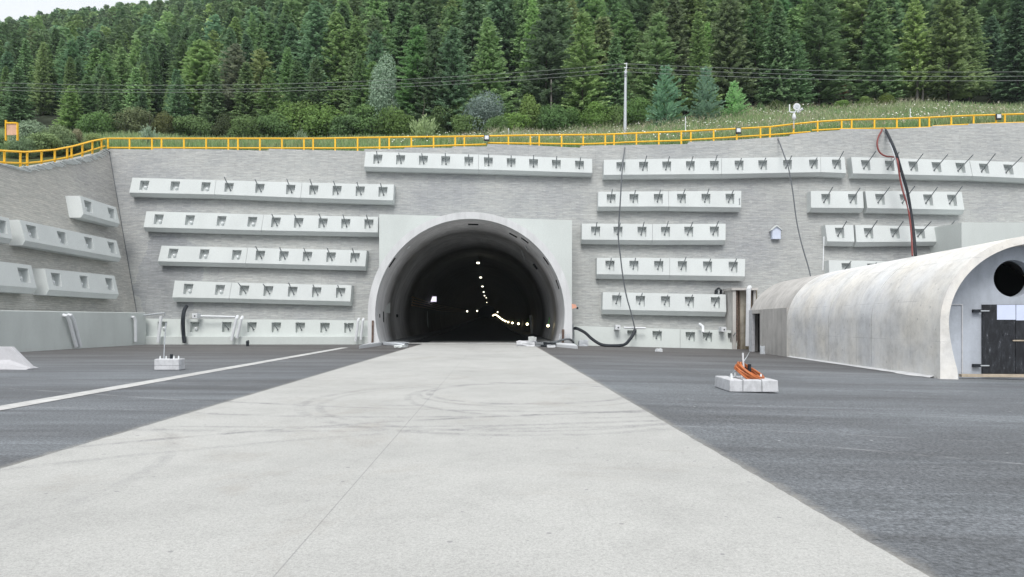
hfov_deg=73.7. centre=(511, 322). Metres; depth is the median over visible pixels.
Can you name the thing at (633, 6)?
spruce tree
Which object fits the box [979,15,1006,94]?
spruce tree
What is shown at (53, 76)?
spruce tree
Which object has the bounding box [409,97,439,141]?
willow bush
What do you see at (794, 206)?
wall cable
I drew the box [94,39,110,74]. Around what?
spruce tree
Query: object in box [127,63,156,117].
spruce tree
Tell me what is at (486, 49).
spruce tree
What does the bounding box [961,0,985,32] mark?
spruce tree
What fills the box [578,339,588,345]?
grey crate
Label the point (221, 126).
leafy shrub
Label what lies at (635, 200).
anchor beam
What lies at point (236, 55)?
spruce tree
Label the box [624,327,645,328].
gutter pipe
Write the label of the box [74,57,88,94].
spruce tree
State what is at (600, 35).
spruce tree
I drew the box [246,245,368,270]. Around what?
anchor beam
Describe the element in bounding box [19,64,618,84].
power line
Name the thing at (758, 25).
spruce tree
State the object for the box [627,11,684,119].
spruce tree
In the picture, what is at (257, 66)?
spruce tree
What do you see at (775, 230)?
gabled lantern
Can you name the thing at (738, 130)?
floodlight
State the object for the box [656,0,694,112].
spruce tree
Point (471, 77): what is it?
spruce tree
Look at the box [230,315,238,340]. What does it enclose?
drain pipe
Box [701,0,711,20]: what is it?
spruce tree
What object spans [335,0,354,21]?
spruce tree
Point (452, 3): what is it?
spruce tree
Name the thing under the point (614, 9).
spruce tree
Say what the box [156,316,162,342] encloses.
drain pipe
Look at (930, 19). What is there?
spruce tree
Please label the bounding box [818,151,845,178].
anchor beam
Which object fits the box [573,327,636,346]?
black hose
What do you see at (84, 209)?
anchor beam
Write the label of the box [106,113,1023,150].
yellow railing
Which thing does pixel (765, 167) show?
anchor beam
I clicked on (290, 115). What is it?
leafy shrub
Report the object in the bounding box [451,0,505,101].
spruce tree
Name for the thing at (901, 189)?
red hose
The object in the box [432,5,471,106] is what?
spruce tree
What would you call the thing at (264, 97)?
spruce tree
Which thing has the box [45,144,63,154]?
leafy shrub
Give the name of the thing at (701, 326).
elbow pipe
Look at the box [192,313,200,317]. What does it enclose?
socket box
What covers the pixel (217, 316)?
gutter pipe
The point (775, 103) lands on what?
leafy shrub
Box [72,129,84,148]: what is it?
leafy shrub
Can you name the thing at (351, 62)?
spruce tree
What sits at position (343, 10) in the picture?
spruce tree
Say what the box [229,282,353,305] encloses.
anchor beam
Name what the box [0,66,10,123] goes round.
spruce tree
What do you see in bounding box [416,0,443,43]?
spruce tree
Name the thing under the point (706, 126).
seed heads
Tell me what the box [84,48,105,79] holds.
spruce tree
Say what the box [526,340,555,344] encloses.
floor hose
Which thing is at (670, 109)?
young pine
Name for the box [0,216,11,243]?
anchor beam
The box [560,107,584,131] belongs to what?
leafy shrub
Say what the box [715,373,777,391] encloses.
concrete block
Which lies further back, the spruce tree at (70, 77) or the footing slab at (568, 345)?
the spruce tree at (70, 77)
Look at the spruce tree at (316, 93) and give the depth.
77.51 m
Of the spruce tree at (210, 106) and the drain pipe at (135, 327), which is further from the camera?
the spruce tree at (210, 106)
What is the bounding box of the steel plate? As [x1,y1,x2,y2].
[382,342,408,344]
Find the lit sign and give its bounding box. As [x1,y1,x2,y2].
[431,296,436,301]
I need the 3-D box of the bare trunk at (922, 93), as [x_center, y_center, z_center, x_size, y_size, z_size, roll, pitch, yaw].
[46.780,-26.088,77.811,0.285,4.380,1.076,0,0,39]
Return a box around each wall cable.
[618,144,635,330]
[776,136,810,275]
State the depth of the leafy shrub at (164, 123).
72.75 m
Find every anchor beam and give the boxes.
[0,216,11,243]
[0,261,35,293]
[9,220,120,261]
[32,269,118,298]
[65,196,119,226]
[129,178,216,198]
[144,211,263,234]
[146,319,180,335]
[158,246,247,267]
[172,281,231,302]
[180,319,239,335]
[214,176,302,202]
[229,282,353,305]
[240,319,367,335]
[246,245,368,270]
[261,213,378,236]
[301,178,395,205]
[364,150,478,174]
[479,153,591,177]
[572,326,679,347]
[581,221,651,244]
[596,257,669,279]
[597,188,668,210]
[601,292,725,316]
[602,154,721,179]
[652,220,725,244]
[668,188,740,212]
[669,256,744,280]
[680,329,736,348]
[720,155,820,178]
[806,186,863,212]
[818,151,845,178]
[821,220,853,246]
[824,260,886,273]
[846,151,973,180]
[852,220,955,246]
[862,185,963,214]
[969,153,1023,183]
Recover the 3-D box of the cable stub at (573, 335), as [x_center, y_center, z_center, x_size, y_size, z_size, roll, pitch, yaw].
[4.123,0.776,45.924,0.212,1.307,0.690,0,0,0]
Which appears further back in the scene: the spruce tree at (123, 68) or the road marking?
the spruce tree at (123, 68)
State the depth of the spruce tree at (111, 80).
88.93 m
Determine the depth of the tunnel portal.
55.32 m
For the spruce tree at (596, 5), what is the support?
on the hillside
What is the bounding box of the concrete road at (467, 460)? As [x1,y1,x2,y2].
[0,341,928,576]
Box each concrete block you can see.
[154,354,184,369]
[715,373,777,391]
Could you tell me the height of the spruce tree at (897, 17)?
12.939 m
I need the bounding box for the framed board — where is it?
[5,120,18,140]
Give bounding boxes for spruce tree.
[0,48,4,69]
[0,51,16,87]
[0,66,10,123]
[0,66,37,126]
[1,29,27,71]
[7,52,16,67]
[16,38,35,109]
[26,44,62,112]
[29,41,59,115]
[45,27,63,74]
[49,85,91,131]
[50,39,92,109]
[52,38,65,89]
[53,46,73,107]
[53,56,79,119]
[71,76,103,132]
[73,36,89,63]
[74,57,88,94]
[82,55,90,73]
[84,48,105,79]
[89,50,124,112]
[90,64,114,115]
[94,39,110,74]
[96,74,110,118]
[109,39,123,75]
[109,100,126,130]
[111,47,132,109]
[121,67,152,123]
[122,52,158,115]
[126,37,150,71]
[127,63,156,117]
[132,90,151,129]
[136,46,154,77]
[146,55,164,115]
[147,44,156,64]
[155,40,173,96]
[161,83,170,114]
[162,40,187,100]
[162,68,193,134]
[165,77,187,133]
[166,39,234,118]
[169,32,200,77]
[172,26,191,68]
[189,25,203,44]
[197,65,230,137]
[200,43,263,110]
[208,29,223,71]
[216,27,240,114]
[217,8,240,41]
[218,28,227,67]
[222,17,242,56]
[227,62,259,122]
[233,48,283,108]
[239,33,254,82]
[246,14,257,49]
[252,21,282,110]
[252,67,288,136]
[254,24,266,62]
[270,46,294,110]
[272,12,291,65]
[272,23,305,100]
[273,3,286,26]
[278,3,296,40]
[282,60,310,110]
[291,0,340,106]
[298,12,314,49]
[299,26,305,49]
[299,58,331,139]
[306,11,348,114]
[315,7,330,40]
[326,19,372,114]
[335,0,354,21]
[337,1,350,31]
[338,52,358,115]
[344,55,368,114]
[349,61,393,132]
[351,0,396,36]
[352,15,361,23]
[356,0,365,19]
[359,0,370,32]
[359,29,400,109]
[361,0,393,62]
[361,15,400,82]
[382,0,399,34]
[382,2,413,97]
[390,24,439,135]
[395,0,441,109]
[396,24,429,119]
[405,29,453,129]
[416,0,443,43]
[425,25,473,134]
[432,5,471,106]
[437,0,457,45]
[438,8,447,45]
[439,0,448,18]
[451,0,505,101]
[457,0,479,27]
[465,17,522,127]
[465,36,510,112]
[471,0,498,17]
[477,0,515,85]
[496,9,519,106]
[505,0,541,87]
[506,0,532,104]
[507,4,579,117]
[511,0,548,107]
[532,0,580,97]
[558,8,618,121]
[563,0,582,55]
[572,0,614,66]
[576,0,610,35]
[580,16,632,102]
[598,35,632,126]
[603,0,621,33]
[611,9,639,99]
[612,0,646,69]
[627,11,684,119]
[627,31,654,105]
[631,0,677,83]
[636,0,665,61]
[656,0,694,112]
[673,0,709,93]
[681,11,724,116]
[698,21,713,71]
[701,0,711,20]
[704,0,757,78]
[707,0,716,43]
[707,0,762,107]
[734,1,770,104]
[740,0,771,72]
[753,0,812,91]
[754,0,807,109]
[763,0,773,18]
[773,7,816,93]
[775,31,819,108]
[782,0,818,59]
[795,0,856,105]
[796,0,824,71]
[817,0,853,53]
[817,1,849,77]
[832,2,863,65]
[834,0,891,59]
[835,0,902,89]
[845,0,908,104]
[847,0,880,94]
[884,0,911,70]
[895,0,945,102]
[896,32,929,90]
[898,0,924,12]
[903,0,934,44]
[911,0,984,104]
[923,0,942,66]
[925,6,963,85]
[943,6,997,103]
[961,0,979,16]
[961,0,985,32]
[975,0,1013,62]
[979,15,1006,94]
[987,0,1023,105]
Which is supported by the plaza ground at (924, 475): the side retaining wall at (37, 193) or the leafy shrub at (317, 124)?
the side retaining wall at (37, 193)
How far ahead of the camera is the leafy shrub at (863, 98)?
74.50 m
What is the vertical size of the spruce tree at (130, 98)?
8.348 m
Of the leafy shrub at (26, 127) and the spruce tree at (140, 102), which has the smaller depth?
the leafy shrub at (26, 127)
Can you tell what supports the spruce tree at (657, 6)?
on the hillside
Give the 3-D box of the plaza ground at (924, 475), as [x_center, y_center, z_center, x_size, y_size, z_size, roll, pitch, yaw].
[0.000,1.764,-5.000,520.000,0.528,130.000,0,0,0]
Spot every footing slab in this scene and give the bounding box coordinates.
[359,341,386,348]
[556,343,577,348]
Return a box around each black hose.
[181,305,187,342]
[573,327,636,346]
[883,127,916,255]
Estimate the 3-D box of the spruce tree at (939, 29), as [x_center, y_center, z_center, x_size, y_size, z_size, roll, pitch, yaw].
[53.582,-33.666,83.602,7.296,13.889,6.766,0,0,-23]
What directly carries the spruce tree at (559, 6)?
on the hillside
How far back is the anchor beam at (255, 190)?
49.54 m
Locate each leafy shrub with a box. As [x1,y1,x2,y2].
[0,133,5,147]
[0,143,4,155]
[2,141,16,157]
[6,136,40,158]
[7,118,48,143]
[24,131,64,156]
[39,122,80,151]
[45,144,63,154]
[61,134,79,153]
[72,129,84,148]
[75,107,118,134]
[79,138,89,149]
[85,132,105,145]
[108,106,157,135]
[152,111,174,136]
[172,109,211,137]
[210,113,235,137]
[226,113,264,140]
[255,104,295,137]
[264,100,303,139]
[292,99,320,135]
[295,102,345,137]
[328,108,366,136]
[352,103,393,136]
[368,101,414,138]
[426,105,453,135]
[447,103,464,131]
[450,114,483,135]
[483,112,509,134]
[500,109,532,131]
[519,93,541,132]
[534,102,571,133]
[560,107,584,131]
[578,100,614,128]
[603,104,627,128]
[618,96,657,127]
[707,106,724,115]
[755,103,766,112]
[769,100,784,111]
[800,98,807,110]
[833,99,849,109]
[854,96,874,106]
[877,93,895,106]
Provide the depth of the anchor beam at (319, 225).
49.02 m
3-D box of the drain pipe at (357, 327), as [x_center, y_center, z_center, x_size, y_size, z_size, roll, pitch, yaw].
[-10.524,0.476,46.517,0.342,1.619,0.614,0,0,0]
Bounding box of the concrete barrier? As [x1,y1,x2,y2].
[0,347,37,369]
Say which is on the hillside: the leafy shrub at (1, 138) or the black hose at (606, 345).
the leafy shrub at (1, 138)
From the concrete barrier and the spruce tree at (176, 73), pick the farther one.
the spruce tree at (176, 73)
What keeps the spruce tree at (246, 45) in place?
on the hillside
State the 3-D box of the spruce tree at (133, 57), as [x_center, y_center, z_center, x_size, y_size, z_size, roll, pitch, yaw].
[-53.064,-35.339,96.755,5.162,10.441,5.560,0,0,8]
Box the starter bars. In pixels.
[559,334,569,342]
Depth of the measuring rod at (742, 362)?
15.91 m
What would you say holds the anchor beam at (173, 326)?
attached to the retaining wall at (767, 204)
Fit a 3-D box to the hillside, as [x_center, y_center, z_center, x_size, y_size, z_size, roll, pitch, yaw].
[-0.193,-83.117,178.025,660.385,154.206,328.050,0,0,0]
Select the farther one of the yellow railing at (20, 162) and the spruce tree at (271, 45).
the spruce tree at (271, 45)
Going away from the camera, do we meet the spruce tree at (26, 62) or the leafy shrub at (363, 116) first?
the leafy shrub at (363, 116)
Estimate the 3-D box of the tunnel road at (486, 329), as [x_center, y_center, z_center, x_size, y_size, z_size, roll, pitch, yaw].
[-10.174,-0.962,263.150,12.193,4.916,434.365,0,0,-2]
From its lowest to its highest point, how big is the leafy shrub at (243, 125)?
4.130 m
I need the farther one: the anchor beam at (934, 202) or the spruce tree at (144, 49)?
the spruce tree at (144, 49)
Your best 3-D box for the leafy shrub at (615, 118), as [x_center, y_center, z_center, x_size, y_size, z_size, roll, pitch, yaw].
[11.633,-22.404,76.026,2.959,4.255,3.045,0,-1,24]
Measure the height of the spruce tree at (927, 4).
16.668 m
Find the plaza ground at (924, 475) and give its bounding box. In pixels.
[0,344,1023,576]
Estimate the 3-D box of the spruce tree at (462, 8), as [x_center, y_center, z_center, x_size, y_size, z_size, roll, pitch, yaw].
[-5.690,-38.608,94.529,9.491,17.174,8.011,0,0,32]
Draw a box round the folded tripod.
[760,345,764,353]
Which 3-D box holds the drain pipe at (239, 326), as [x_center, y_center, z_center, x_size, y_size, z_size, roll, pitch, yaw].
[-18.531,0.302,46.545,0.494,1.560,0.587,0,0,0]
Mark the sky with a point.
(15, 9)
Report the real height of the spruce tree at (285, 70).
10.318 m
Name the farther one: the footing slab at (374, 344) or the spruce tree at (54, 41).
the spruce tree at (54, 41)
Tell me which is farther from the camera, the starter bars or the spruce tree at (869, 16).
the spruce tree at (869, 16)
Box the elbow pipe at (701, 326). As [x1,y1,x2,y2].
[698,323,704,332]
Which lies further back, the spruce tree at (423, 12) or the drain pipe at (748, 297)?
the spruce tree at (423, 12)
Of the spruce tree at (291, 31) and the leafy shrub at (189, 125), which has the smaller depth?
the leafy shrub at (189, 125)
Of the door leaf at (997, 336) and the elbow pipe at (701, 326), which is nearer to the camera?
the door leaf at (997, 336)
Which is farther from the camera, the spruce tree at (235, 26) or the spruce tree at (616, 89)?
the spruce tree at (235, 26)
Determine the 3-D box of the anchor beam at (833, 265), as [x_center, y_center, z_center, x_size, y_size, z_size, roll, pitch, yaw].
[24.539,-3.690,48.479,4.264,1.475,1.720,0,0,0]
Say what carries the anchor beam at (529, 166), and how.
attached to the retaining wall at (767, 204)
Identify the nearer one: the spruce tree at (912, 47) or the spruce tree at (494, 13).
the spruce tree at (912, 47)
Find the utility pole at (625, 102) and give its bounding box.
[623,63,626,137]
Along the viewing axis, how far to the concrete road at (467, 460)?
5.97 m
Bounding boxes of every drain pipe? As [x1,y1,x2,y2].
[62,314,77,347]
[68,313,81,346]
[131,316,136,341]
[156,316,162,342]
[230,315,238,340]
[235,316,243,337]
[354,318,359,340]
[360,318,364,339]
[745,285,751,345]
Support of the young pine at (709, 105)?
on the hillside
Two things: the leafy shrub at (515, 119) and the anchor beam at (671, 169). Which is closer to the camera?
the anchor beam at (671, 169)
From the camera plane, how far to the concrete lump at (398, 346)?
40.69 m
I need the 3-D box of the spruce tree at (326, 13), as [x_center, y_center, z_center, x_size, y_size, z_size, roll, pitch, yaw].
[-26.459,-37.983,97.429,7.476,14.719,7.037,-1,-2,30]
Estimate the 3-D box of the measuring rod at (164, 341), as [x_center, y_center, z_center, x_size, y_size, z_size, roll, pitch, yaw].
[-10.945,0.580,21.538,0.098,1.162,0.032,0,0,0]
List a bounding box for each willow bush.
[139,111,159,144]
[293,127,307,140]
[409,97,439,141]
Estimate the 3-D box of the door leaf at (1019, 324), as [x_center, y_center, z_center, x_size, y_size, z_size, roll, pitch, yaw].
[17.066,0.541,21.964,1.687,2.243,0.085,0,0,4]
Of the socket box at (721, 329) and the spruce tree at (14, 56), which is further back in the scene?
the spruce tree at (14, 56)
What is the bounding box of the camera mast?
[789,103,802,128]
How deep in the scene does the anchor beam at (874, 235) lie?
48.86 m
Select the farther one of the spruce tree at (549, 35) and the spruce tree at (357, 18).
the spruce tree at (357, 18)
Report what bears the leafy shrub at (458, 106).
on the hillside
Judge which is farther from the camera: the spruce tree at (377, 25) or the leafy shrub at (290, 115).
the spruce tree at (377, 25)
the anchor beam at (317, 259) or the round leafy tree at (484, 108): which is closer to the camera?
the anchor beam at (317, 259)
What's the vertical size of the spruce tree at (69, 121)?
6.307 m
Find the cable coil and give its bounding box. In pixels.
[734,362,764,378]
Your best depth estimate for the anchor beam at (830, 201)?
49.37 m
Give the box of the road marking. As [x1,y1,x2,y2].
[0,348,342,409]
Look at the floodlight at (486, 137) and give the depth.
50.88 m
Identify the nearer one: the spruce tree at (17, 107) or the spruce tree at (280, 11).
the spruce tree at (17, 107)
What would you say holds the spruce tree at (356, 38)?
on the hillside
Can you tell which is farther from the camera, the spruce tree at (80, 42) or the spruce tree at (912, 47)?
the spruce tree at (80, 42)
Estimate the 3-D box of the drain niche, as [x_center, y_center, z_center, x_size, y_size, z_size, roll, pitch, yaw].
[15.968,-0.089,47.850,1.929,4.578,2.400,0,0,0]
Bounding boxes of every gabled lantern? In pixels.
[714,287,721,293]
[769,225,781,238]
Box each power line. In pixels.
[7,68,618,89]
[9,72,618,92]
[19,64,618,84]
[638,68,1004,76]
[638,72,1023,80]
[639,64,886,71]
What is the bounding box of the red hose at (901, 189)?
[876,128,912,255]
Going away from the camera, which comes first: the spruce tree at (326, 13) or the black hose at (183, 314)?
the black hose at (183, 314)
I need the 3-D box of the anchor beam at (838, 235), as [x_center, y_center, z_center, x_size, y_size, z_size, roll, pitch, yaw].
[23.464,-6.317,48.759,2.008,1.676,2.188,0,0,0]
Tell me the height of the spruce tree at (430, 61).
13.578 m
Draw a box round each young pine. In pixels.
[645,64,691,127]
[684,65,724,122]
[721,80,751,116]
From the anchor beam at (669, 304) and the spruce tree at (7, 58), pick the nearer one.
the anchor beam at (669, 304)
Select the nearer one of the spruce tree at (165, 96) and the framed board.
the framed board
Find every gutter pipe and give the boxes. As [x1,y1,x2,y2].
[200,315,235,317]
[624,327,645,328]
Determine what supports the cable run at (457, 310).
attached to the tunnel portal
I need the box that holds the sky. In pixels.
[0,0,168,21]
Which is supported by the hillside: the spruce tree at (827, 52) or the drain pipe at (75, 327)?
the spruce tree at (827, 52)
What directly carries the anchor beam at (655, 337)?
attached to the retaining wall at (767, 204)
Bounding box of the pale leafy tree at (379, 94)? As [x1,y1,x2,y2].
[365,51,399,135]
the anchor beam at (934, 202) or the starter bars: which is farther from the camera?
the anchor beam at (934, 202)
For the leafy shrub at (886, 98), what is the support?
on the hillside
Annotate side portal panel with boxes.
[929,223,1023,252]
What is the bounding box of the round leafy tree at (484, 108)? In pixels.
[461,90,505,134]
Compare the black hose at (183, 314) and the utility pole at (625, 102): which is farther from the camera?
the utility pole at (625, 102)
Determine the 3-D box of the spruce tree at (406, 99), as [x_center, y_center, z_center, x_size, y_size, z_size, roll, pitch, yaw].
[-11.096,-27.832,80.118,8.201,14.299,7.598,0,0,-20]
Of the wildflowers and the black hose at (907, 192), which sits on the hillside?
the wildflowers
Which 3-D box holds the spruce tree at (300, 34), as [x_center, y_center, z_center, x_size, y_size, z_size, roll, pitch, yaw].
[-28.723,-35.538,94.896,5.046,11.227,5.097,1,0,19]
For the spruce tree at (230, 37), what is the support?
on the hillside
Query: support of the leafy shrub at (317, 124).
on the hillside
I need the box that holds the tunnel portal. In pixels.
[368,212,571,342]
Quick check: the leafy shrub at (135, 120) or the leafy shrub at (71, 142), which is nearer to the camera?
the leafy shrub at (71, 142)
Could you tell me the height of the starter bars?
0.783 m
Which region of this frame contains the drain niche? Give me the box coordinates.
[723,288,757,348]
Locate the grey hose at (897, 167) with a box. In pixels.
[883,129,909,211]
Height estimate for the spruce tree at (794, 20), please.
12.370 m
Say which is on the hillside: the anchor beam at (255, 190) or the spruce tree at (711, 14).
the spruce tree at (711, 14)
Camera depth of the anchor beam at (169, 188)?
49.58 m
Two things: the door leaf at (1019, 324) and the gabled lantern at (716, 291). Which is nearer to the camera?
the door leaf at (1019, 324)
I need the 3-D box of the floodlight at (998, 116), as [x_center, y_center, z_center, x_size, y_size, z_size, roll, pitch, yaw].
[36.574,-15.465,51.322,0.400,0.440,0.148,0,0,0]
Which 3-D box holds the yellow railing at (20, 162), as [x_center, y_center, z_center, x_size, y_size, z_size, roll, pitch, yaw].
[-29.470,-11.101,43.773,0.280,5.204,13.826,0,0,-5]
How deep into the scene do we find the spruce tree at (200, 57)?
84.75 m
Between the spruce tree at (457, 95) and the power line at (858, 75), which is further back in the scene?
the spruce tree at (457, 95)
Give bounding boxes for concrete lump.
[394,345,407,347]
[528,336,536,339]
[535,342,543,346]
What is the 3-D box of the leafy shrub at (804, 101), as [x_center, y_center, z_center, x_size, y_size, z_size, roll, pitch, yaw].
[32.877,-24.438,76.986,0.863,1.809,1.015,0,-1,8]
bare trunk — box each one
[550,79,551,108]
[916,59,918,103]
[921,84,923,101]
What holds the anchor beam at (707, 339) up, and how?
attached to the retaining wall at (767, 204)
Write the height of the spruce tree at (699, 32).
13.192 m
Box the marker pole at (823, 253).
[822,237,823,269]
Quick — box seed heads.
[448,95,1023,142]
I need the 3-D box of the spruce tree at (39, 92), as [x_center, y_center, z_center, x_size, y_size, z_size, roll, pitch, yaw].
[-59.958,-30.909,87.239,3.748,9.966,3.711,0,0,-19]
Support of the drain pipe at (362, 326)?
attached to the tunnel portal
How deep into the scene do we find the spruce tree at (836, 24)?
86.57 m
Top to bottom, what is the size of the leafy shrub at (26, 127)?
3.150 m
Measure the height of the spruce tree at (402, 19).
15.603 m
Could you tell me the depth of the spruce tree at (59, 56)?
94.18 m
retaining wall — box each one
[0,149,145,351]
[108,123,1023,343]
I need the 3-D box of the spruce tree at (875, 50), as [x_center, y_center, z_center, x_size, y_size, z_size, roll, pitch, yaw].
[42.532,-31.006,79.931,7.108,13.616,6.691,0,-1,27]
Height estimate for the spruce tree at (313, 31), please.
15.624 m
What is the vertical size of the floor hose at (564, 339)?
0.448 m
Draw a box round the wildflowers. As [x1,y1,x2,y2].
[392,99,1023,141]
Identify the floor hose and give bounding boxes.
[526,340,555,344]
[543,338,573,343]
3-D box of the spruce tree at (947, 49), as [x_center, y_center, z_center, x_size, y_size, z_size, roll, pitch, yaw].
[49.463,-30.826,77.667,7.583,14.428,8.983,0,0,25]
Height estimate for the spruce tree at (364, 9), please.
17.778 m
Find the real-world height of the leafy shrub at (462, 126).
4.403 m
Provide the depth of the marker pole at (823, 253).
46.48 m
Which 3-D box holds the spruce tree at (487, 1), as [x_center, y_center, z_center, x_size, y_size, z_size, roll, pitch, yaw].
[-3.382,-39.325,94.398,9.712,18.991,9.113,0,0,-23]
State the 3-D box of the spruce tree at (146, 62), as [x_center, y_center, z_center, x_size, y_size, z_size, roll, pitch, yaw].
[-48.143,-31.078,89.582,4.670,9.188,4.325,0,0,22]
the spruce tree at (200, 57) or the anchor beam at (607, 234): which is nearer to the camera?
the anchor beam at (607, 234)
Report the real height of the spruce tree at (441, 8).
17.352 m
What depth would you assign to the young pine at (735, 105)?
68.59 m
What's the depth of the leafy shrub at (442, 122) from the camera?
75.33 m
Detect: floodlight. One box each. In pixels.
[484,135,488,140]
[736,128,740,133]
[995,114,1001,119]
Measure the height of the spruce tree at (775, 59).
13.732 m
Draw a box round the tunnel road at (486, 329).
[408,318,527,344]
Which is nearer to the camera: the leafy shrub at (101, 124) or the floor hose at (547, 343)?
the floor hose at (547, 343)
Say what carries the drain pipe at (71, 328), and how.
attached to the side retaining wall at (37, 193)
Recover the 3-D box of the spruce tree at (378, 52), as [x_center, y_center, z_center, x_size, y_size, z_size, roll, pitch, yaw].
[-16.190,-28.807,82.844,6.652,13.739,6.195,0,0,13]
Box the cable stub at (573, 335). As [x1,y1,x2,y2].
[572,324,574,342]
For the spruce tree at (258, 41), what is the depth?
101.89 m
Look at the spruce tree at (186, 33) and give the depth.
104.27 m
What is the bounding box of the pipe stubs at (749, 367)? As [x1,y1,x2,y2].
[744,364,750,371]
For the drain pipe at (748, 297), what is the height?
4.172 m
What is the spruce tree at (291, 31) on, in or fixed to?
on the hillside
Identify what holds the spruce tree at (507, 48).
on the hillside
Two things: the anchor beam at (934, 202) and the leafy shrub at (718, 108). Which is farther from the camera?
the leafy shrub at (718, 108)
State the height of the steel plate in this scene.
0.220 m
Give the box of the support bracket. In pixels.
[143,312,165,315]
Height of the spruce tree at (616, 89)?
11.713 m
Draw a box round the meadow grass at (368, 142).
[0,99,1023,150]
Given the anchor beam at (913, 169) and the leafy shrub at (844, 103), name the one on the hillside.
the leafy shrub at (844, 103)
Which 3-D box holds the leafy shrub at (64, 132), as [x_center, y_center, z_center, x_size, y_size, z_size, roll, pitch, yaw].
[-32.643,-13.110,49.055,2.544,3.139,2.480,0,0,5]
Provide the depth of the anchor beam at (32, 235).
40.97 m
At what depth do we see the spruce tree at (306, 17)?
102.18 m
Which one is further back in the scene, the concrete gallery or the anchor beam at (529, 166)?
the anchor beam at (529, 166)
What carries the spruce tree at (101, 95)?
on the hillside
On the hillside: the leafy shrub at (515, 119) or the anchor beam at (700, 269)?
the leafy shrub at (515, 119)
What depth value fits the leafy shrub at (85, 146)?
49.88 m
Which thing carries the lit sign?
attached to the tunnel portal
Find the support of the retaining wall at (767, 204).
on the plaza ground at (924, 475)
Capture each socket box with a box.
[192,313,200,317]
[614,325,619,329]
[718,327,725,331]
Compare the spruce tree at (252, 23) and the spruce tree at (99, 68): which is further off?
the spruce tree at (252, 23)
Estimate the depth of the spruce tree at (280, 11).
105.17 m
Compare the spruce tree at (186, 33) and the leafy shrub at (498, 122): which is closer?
the leafy shrub at (498, 122)
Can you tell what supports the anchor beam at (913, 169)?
attached to the retaining wall at (767, 204)
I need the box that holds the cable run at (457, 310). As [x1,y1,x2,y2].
[412,296,469,312]
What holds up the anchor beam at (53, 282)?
attached to the side retaining wall at (37, 193)
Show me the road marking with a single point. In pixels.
(21, 404)
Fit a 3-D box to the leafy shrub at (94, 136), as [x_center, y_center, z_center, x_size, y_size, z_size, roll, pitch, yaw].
[-31.516,-13.720,51.598,1.339,1.880,1.290,0,0,28]
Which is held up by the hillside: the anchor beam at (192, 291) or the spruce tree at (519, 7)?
the spruce tree at (519, 7)
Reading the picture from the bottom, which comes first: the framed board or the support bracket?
the support bracket
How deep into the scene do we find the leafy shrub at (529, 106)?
73.20 m
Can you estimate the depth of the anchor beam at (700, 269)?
48.37 m
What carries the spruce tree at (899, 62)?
on the hillside
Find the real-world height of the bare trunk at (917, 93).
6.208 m
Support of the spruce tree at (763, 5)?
on the hillside
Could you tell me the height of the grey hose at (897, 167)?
6.816 m
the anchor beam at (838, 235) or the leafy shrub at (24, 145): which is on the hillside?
the leafy shrub at (24, 145)
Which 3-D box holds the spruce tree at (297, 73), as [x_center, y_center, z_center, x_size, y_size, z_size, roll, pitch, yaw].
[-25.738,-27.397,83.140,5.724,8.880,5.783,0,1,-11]
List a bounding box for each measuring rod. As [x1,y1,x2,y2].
[163,323,166,358]
[740,353,744,377]
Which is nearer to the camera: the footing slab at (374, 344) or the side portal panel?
the footing slab at (374, 344)
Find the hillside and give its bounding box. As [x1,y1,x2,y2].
[0,83,1023,166]
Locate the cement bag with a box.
[516,340,536,345]
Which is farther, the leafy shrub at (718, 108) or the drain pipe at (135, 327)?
the leafy shrub at (718, 108)
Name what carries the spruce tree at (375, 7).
on the hillside
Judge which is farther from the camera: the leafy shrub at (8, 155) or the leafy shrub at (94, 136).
the leafy shrub at (94, 136)
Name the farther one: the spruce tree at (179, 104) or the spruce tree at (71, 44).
the spruce tree at (71, 44)
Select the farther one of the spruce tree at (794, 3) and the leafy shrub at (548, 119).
the spruce tree at (794, 3)
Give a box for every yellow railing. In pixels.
[0,138,105,166]
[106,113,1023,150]
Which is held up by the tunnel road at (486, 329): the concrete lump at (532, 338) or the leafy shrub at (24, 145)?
the concrete lump at (532, 338)
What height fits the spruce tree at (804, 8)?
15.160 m
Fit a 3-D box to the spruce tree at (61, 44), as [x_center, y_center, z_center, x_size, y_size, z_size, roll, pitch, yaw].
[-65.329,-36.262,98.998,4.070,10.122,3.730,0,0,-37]
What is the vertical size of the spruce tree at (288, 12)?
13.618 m
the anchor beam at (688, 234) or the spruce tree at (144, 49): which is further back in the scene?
the spruce tree at (144, 49)
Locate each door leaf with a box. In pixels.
[981,304,1014,373]
[1015,304,1023,373]
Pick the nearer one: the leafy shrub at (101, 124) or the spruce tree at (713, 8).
the leafy shrub at (101, 124)
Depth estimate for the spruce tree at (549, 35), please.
79.43 m
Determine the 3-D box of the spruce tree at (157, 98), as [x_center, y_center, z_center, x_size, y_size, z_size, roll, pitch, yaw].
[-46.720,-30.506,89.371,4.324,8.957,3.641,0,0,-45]
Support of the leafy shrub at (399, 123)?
on the hillside
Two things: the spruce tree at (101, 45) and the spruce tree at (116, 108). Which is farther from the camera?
the spruce tree at (101, 45)
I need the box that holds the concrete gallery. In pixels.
[749,236,1023,379]
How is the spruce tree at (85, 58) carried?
on the hillside
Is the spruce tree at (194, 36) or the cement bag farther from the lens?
the spruce tree at (194, 36)
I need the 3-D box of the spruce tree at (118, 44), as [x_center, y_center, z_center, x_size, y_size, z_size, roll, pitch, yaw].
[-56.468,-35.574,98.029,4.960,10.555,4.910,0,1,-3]
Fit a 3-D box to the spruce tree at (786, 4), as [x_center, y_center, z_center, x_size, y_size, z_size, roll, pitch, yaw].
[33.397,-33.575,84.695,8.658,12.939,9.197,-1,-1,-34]

